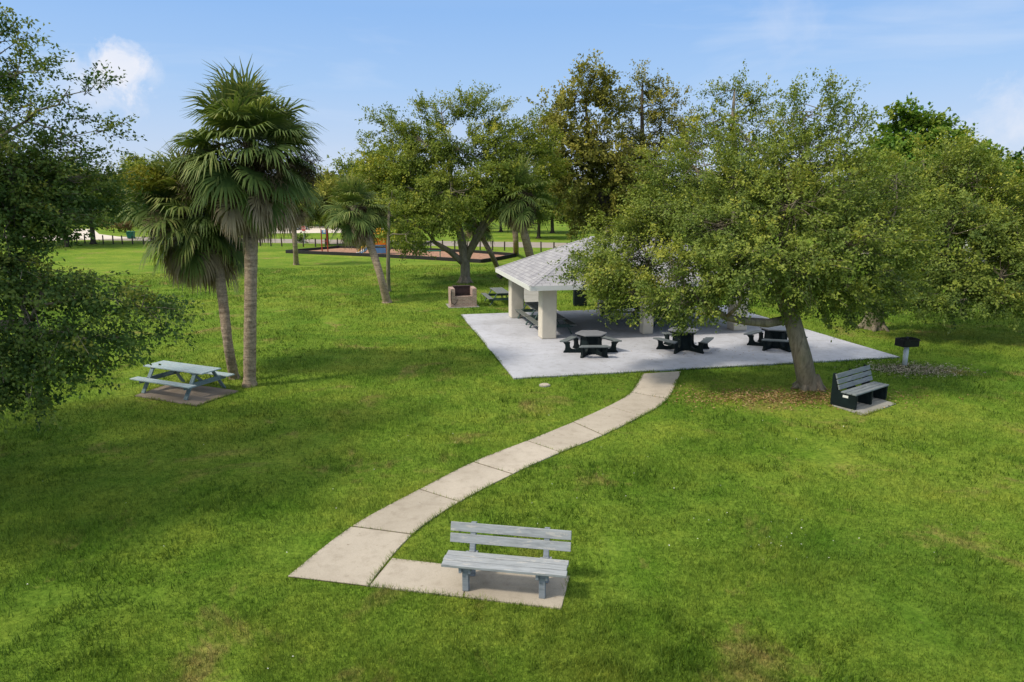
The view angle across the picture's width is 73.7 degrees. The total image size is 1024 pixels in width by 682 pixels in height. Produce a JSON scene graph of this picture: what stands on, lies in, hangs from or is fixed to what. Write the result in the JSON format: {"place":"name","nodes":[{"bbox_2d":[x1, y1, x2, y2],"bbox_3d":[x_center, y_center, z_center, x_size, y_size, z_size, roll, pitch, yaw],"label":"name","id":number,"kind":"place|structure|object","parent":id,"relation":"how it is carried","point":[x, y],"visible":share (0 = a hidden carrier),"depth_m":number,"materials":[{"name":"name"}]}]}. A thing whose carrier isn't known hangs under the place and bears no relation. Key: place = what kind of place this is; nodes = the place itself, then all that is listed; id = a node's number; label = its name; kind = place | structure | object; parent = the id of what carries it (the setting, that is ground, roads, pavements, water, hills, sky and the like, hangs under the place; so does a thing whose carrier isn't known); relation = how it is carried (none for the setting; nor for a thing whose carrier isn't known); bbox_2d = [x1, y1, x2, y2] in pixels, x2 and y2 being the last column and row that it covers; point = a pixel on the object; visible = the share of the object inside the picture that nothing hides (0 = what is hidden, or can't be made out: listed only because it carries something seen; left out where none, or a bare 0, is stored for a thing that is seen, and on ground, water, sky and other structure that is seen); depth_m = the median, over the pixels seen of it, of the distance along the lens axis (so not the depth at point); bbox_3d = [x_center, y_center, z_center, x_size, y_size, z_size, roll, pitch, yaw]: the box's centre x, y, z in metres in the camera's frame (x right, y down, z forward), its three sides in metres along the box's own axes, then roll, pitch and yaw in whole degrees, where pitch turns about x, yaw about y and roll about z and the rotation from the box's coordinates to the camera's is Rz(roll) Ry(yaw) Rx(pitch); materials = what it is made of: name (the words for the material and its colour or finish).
{"place":"outdoors","nodes":[
{"label":"outdoors","id":0,"kind":"place"},
{"bbox_2d":[54,229,125,240],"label":"driveway","id":1,"kind":"structure","parent":0,"point":[98,236],"depth_m":107.64,"materials":[{"name":"beige concrete"}]},
{"bbox_2d":[126,231,135,238],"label":"trash bin","id":2,"kind":"object","parent":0,"point":[129,234],"visible":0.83,"depth_m":101.41,"materials":[{"name":"green plastic"}]},
{"bbox_2d":[268,226,382,232],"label":"parking lot","id":3,"kind":"structure","parent":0,"point":[315,230],"depth_m":127.72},
{"bbox_2d":[312,248,503,258],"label":"playground floor","id":4,"kind":"structure","parent":0,"point":[445,254],"depth_m":73.86,"materials":[{"name":"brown wood"}]},
{"bbox_2d":[320,229,328,251],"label":"climbing frame","id":5,"kind":"object","parent":4,"relation":"on","point":[323,231],"visible":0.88,"depth_m":75.68,"materials":[{"name":"white paint"}]},
{"bbox_2d":[356,228,386,252],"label":"play structure","id":6,"kind":"object","parent":4,"relation":"on","point":[381,250],"visible":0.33,"depth_m":72.65,"materials":[{"name":"red paint"}]},
{"bbox_2d":[5,236,867,253],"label":"road","id":7,"kind":"structure","parent":0,"point":[509,244],"depth_m":93.08,"materials":[{"name":"grey asphalt"}]},
{"bbox_2d":[288,371,680,608],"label":"path","id":8,"kind":"structure","parent":0,"point":[355,554],"depth_m":12.33,"materials":[{"name":"concrete"}]},
{"bbox_2d":[441,521,571,598],"bbox_3d":[-0.075,3.370,10.546,1.925,0.840,0.770,2,12,9],"label":"park bench","id":9,"kind":"object","parent":8,"relation":"on","point":[472,560],"visible":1,"depth_m":10.59,"materials":[{"name":"paint"}]},
{"bbox_2d":[0,211,1023,681],"bbox_3d":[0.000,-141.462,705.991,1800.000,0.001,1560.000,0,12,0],"label":"ground","id":10,"kind":"structure","parent":0,"point":[106,257],"depth_m":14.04,"materials":[{"name":"green plant"}]},
{"bbox_2d":[16,159,113,246],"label":"broadleaf tree","id":11,"kind":"object","parent":10,"relation":"on","point":[67,245],"visible":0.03,"depth_m":83.12,"materials":[{"name":"green plant"}]},
{"bbox_2d":[0,2,204,435],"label":"oak tree","id":12,"kind":"object","parent":10,"relation":"on","point":[36,204],"visible":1,"depth_m":13.64,"materials":[{"name":"green plant"}]},
{"bbox_2d":[69,161,143,243],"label":"broadleaf tree","id":13,"kind":"object","parent":10,"relation":"on","point":[92,241],"visible":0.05,"depth_m":88.98,"materials":[{"name":"green plant"}]},
{"bbox_2d":[101,220,132,232],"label":"shrub","id":14,"kind":"object","parent":10,"relation":"on","point":[129,226],"visible":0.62,"depth_m":119.66,"materials":[{"name":"green plant"}]},
{"bbox_2d":[114,221,133,231],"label":"shrub","id":15,"kind":"object","parent":10,"relation":"on","point":[120,226],"visible":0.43,"depth_m":120.18,"materials":[{"name":"green plant"}]},
{"bbox_2d":[119,217,142,226],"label":"shrub","id":16,"kind":"object","parent":10,"relation":"on","point":[130,221],"visible":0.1,"depth_m":133.22,"materials":[{"name":"green plant"}]},
{"bbox_2d":[110,151,164,183],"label":"broadleaf tree","id":17,"kind":"object","parent":10,"relation":"on","point":[133,157],"visible":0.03,"depth_m":159.05,"materials":[{"name":"green plant"}]},
{"bbox_2d":[114,159,185,240],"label":"broadleaf tree","id":18,"kind":"object","parent":10,"relation":"on","point":[130,167],"visible":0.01,"depth_m":92.32,"materials":[{"name":"green plant"}]},
{"bbox_2d":[135,383,237,406],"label":"table slab","id":19,"kind":"structure","parent":10,"relation":"on","point":[200,394],"depth_m":20.88,"materials":[{"name":"grey concrete"}]},
{"bbox_2d":[130,360,234,399],"bbox_3d":[-10.230,1.173,21.239,2.500,0.770,1.747,5,13,23],"label":"picnic table","id":20,"kind":"object","parent":19,"relation":"on","point":[193,370],"visible":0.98,"depth_m":21.03,"materials":[{"name":"grey paint"}]},
{"bbox_2d":[114,139,259,379],"bbox_3d":[-10.707,-2.717,23.093,4.636,7.957,4.519,0,12,0],"label":"palm tree","id":21,"kind":"object","parent":10,"relation":"on","point":[192,251],"visible":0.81,"depth_m":21.92,"materials":[{"name":"green plant"}]},
{"bbox_2d":[165,53,328,387],"bbox_3d":[-8.423,-3.785,22.158,5.202,10.402,5.167,0,12,0],"label":"palm tree","id":22,"kind":"object","parent":10,"relation":"on","point":[251,200],"visible":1,"depth_m":20.82,"materials":[{"name":"green plant"}]},
{"bbox_2d":[288,185,318,264],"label":"palm tree","id":23,"kind":"object","parent":10,"relation":"on","point":[300,219],"visible":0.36,"depth_m":60.43,"materials":[{"name":"green plant"}]},
{"bbox_2d":[297,231,312,242],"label":"shrub","id":24,"kind":"object","parent":10,"relation":"on","point":[300,240],"visible":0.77,"depth_m":92.52,"materials":[{"name":"green plant"}]},
{"bbox_2d":[298,172,344,244],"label":"broadleaf tree","id":25,"kind":"object","parent":10,"relation":"on","point":[323,191],"visible":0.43,"depth_m":85.78,"materials":[{"name":"green plant"}]},
{"bbox_2d":[316,166,342,191],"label":"broadleaf tree","id":26,"kind":"object","parent":10,"relation":"on","point":[328,174],"visible":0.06,"depth_m":137.89,"materials":[{"name":"green plant"}]},
{"bbox_2d":[318,168,394,302],"bbox_3d":[-8.752,-5.998,39.245,4.058,7.784,4.072,7,14,30],"label":"palm tree","id":27,"kind":"object","parent":10,"relation":"on","point":[360,223],"visible":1,"depth_m":38.59,"materials":[{"name":"green plant"}]},
{"bbox_2d":[315,138,403,182],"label":"broadleaf tree","id":28,"kind":"object","parent":10,"relation":"on","point":[342,166],"visible":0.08,"depth_m":136.33,"materials":[{"name":"green plant"}]},
{"bbox_2d":[346,175,396,229],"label":"broadleaf tree","id":29,"kind":"object","parent":10,"relation":"on","point":[365,189],"visible":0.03,"depth_m":89.31,"materials":[{"name":"green plant"}]},
{"bbox_2d":[285,246,515,262],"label":"playground border","id":30,"kind":"object","parent":10,"relation":"on","point":[310,251],"visible":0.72,"depth_m":71.63,"materials":[{"name":"black rubber"}]},
{"bbox_2d":[368,176,439,291],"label":"young tree","id":31,"kind":"object","parent":10,"relation":"on","point":[411,240],"visible":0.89,"depth_m":42.74,"materials":[{"name":"green plant"}]},
{"bbox_2d":[375,151,444,201],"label":"broadleaf tree","id":32,"kind":"object","parent":10,"relation":"on","point":[414,170],"depth_m":138.40,"materials":[{"name":"green plant"}]},
{"bbox_2d":[429,173,478,216],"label":"broadleaf tree","id":33,"kind":"object","parent":10,"relation":"on","point":[447,188],"visible":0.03,"depth_m":131.25,"materials":[{"name":"green plant"}]},
{"bbox_2d":[446,304,478,307],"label":"barbecue slab","id":34,"kind":"structure","parent":10,"relation":"on","point":[448,305],"depth_m":37.66,"materials":[{"name":"beige concrete"}]},
{"bbox_2d":[448,285,476,306],"bbox_3d":[-2.771,-2.514,38.124,1.450,1.060,1.210,-2,12,-12],"label":"brick barbecue","id":35,"kind":"object","parent":34,"relation":"on","point":[462,295],"visible":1,"depth_m":37.75,"materials":[{"name":"beige brick"}]},
{"bbox_2d":[345,80,582,283],"bbox_3d":[-2.629,-11.342,48.544,19.258,14.451,10.983,-5,13,-21],"label":"broadleaf tree","id":36,"kind":"object","parent":10,"relation":"on","point":[424,179],"visible":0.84,"depth_m":47.12,"materials":[{"name":"green plant"}]},
{"bbox_2d":[97,169,856,218],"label":"distant woods","id":37,"kind":"object","parent":10,"relation":"on","point":[434,211],"depth_m":202.37,"materials":[{"name":"green plant"}]},
{"bbox_2d":[456,212,498,267],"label":"palm tree","id":38,"kind":"object","parent":10,"relation":"on","point":[486,235],"visible":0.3,"depth_m":53.73,"materials":[{"name":"green plant"}]},
{"bbox_2d":[480,213,503,231],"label":"broadleaf tree","id":39,"kind":"object","parent":10,"relation":"on","point":[500,229],"visible":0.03,"depth_m":122.72,"materials":[{"name":"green plant"}]},
{"bbox_2d":[481,287,508,305],"bbox_3d":[-0.701,-2.530,39.108,1.747,0.770,2.440,-2,12,-12],"label":"picnic table","id":40,"kind":"object","parent":10,"relation":"on","point":[500,291],"visible":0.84,"depth_m":38.65,"materials":[{"name":"grey wood"}]},
{"bbox_2d":[498,189,530,255],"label":"palm tree","id":41,"kind":"object","parent":10,"relation":"on","point":[515,244],"visible":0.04,"depth_m":66.70,"materials":[{"name":"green plant"}]},
{"bbox_2d":[134,313,898,600],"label":"edge grass","id":42,"kind":"structure","parent":10,"relation":"on","point":[477,458],"depth_m":16.15,"materials":[{"name":"green plant"}]},
{"bbox_2d":[483,153,562,256],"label":"palm tree","id":43,"kind":"object","parent":10,"relation":"on","point":[522,222],"visible":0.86,"depth_m":46.02,"materials":[{"name":"green plant"}]},
{"bbox_2d":[500,179,576,237],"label":"broadleaf tree","id":44,"kind":"object","parent":10,"relation":"on","point":[548,209],"visible":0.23,"depth_m":98.96,"materials":[{"name":"green plant"}]},
{"bbox_2d":[539,383,549,386],"bbox_3d":[1.050,1.435,21.957,0.357,0.110,0.357,0,12,0],"label":"valve cover","id":45,"kind":"object","parent":10,"relation":"on","point":[545,384],"visible":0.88,"depth_m":21.89,"materials":[{"name":"concrete"}]},
{"bbox_2d":[531,167,583,232],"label":"broadleaf tree","id":46,"kind":"object","parent":10,"relation":"on","point":[552,227],"visible":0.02,"depth_m":117.64,"materials":[{"name":"green plant"}]},
{"bbox_2d":[573,290,586,305],"bbox_3d":[3.809,-2.518,38.315,0.780,1.060,0.780,0,12,0],"label":"trash bin","id":47,"kind":"object","parent":10,"relation":"on","point":[579,301],"visible":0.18,"depth_m":37.99,"materials":[{"name":"plastic"}]},
{"bbox_2d":[523,48,673,241],"bbox_3d":[7.458,-15.184,57.441,13.837,18.339,9.682,0,12,0],"label":"broadleaf tree","id":48,"kind":"object","parent":10,"relation":"on","point":[597,155],"visible":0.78,"depth_m":56.81,"materials":[{"name":"green plant"}]},
{"bbox_2d":[567,164,684,229],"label":"broadleaf tree","id":49,"kind":"object","parent":10,"relation":"on","point":[623,203],"visible":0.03,"depth_m":70.93,"materials":[{"name":"green plant"}]},
{"bbox_2d":[602,58,722,224],"bbox_3d":[13.135,-15.977,61.155,10.449,18.366,7.274,0,12,0],"label":"broadleaf tree","id":50,"kind":"object","parent":10,"relation":"on","point":[649,94],"visible":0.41,"depth_m":60.56,"materials":[{"name":"green plant"}]},
{"bbox_2d":[687,170,726,211],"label":"broadleaf tree","id":51,"kind":"object","parent":10,"relation":"on","point":[706,192],"visible":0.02,"depth_m":114.45,"materials":[{"name":"green plant"}]},
{"bbox_2d":[658,61,794,235],"bbox_3d":[15.984,-12.347,50.059,10.687,15.798,7.080,0,12,0],"label":"broadleaf tree","id":52,"kind":"object","parent":10,"relation":"on","point":[734,114],"visible":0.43,"depth_m":49.73,"materials":[{"name":"green plant"}]},
{"bbox_2d":[538,66,957,391],"bbox_3d":[7.534,-3.604,21.686,13.119,10.286,7.830,3,12,13],"label":"oak tree","id":53,"kind":"object","parent":10,"relation":"on","point":[722,266],"visible":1,"depth_m":20.82,"materials":[{"name":"green plant"}]},
{"bbox_2d":[715,185,834,259],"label":"broadleaf tree","id":54,"kind":"object","parent":10,"relation":"on","point":[798,226],"visible":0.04,"depth_m":62.87,"materials":[{"name":"green plant"}]},
{"bbox_2d":[584,383,967,412],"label":"leaf litter","id":55,"kind":"object","parent":10,"relation":"on","point":[781,395],"visible":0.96,"depth_m":20.59,"materials":[{"name":"brown plant"}]},
{"bbox_2d":[833,397,895,415],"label":"bench slab","id":56,"kind":"structure","parent":10,"relation":"on","point":[877,403],"depth_m":19.67,"materials":[{"name":"beige concrete"}]},
{"bbox_2d":[830,365,888,409],"bbox_3d":[10.219,1.335,20.033,1.880,0.933,0.755,-8,14,-35],"label":"park bench","id":57,"kind":"object","parent":56,"relation":"on","point":[866,391],"visible":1,"depth_m":19.84,"materials":[{"name":"plastic"}]},
{"bbox_2d":[894,336,920,364],"bbox_3d":[14.098,0.427,24.337,0.678,1.110,0.581,-3,12,-14],"label":"charcoal grill","id":58,"kind":"object","parent":10,"relation":"on","point":[906,343],"visible":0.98,"depth_m":24.28,"materials":[{"name":"black metal"}]},
{"bbox_2d":[840,360,985,379],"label":"gravel","id":59,"kind":"structure","parent":10,"relation":"on","point":[902,370],"depth_m":23.96,"materials":[{"name":"grey gravel"}]},
{"bbox_2d":[830,92,1023,275],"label":"broadleaf tree","id":60,"kind":"object","parent":10,"relation":"on","point":[910,120],"visible":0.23,"depth_m":50.74,"materials":[{"name":"green plant"}]},
{"bbox_2d":[843,122,1023,334],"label":"oak tree","id":61,"kind":"object","parent":10,"relation":"on","point":[999,221],"visible":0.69,"depth_m":28.40,"materials":[{"name":"green plant"}]},
{"bbox_2d":[943,159,1023,280],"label":"broadleaf tree","id":62,"kind":"object","parent":10,"relation":"on","point":[1021,171],"visible":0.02,"depth_m":49.32,"materials":[{"name":"green plant"}]},
{"bbox_2d":[0,0,1023,186],"label":"sky","id":63,"kind":"structure","parent":0,"point":[967,56],"materials":[{"name":"blue"}]},
{"bbox_2d":[524,288,558,310],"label":"path","id":64,"kind":"structure","parent":0,"point":[530,296],"depth_m":41.77,"materials":[{"name":"beige concrete"}]},
{"bbox_2d":[461,305,899,378],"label":"patio floor","id":65,"kind":"structure","parent":0,"point":[519,348],"depth_m":27.00,"materials":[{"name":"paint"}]},
{"bbox_2d":[515,302,537,324],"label":"picnic table","id":66,"kind":"object","parent":65,"relation":"on","point":[533,306],"visible":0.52,"depth_m":33.20,"materials":[{"name":"grey wood"}]},
{"bbox_2d":[525,310,576,333],"bbox_3d":[1.725,-0.834,30.746,1.747,0.770,2.440,-2,12,-12],"label":"picnic table","id":67,"kind":"object","parent":65,"relation":"on","point":[558,325],"visible":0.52,"depth_m":30.03,"materials":[{"name":"grey wood"}]},
{"bbox_2d":[560,330,621,357],"bbox_3d":[3.051,0.067,26.366,2.420,0.785,2.120,0,12,-2],"label":"hexagonal table","id":68,"kind":"object","parent":65,"relation":"on","point":[590,341],"visible":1,"depth_m":26.17,"materials":[{"name":"grey plastic"}]},
{"bbox_2d":[595,302,640,321],"bbox_3d":[5.541,-1.491,33.892,2.440,0.770,1.747,-2,12,-12],"label":"picnic table","id":69,"kind":"object","parent":65,"relation":"on","point":[637,308],"visible":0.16,"depth_m":33.77,"materials":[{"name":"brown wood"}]},
{"bbox_2d":[495,236,747,338],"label":"pavilion","id":70,"kind":"structure","parent":65,"relation":"on","point":[521,274],"depth_m":29.94,"materials":[{"name":"beige paint"}]},
{"bbox_2d":[633,307,682,327],"bbox_3d":[6.850,-1.067,31.863,1.747,0.770,2.440,-2,12,-12],"label":"picnic table","id":71,"kind":"object","parent":65,"relation":"on","point":[637,321],"visible":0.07,"depth_m":31.05,"materials":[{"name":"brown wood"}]},
{"bbox_2d":[653,327,713,353],"bbox_3d":[6.772,-0.078,27.060,2.420,0.785,2.120,0,12,-2],"label":"hexagonal table","id":72,"kind":"object","parent":65,"relation":"on","point":[684,342],"visible":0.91,"depth_m":26.73,"materials":[{"name":"plastic"}]},
{"bbox_2d":[744,326,807,351],"bbox_3d":[10.567,-0.151,27.412,2.420,0.785,2.120,3,12,16],"label":"hexagonal table","id":73,"kind":"object","parent":65,"relation":"on","point":[775,336],"visible":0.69,"depth_m":27.15,"materials":[{"name":"plastic"}]}
]}

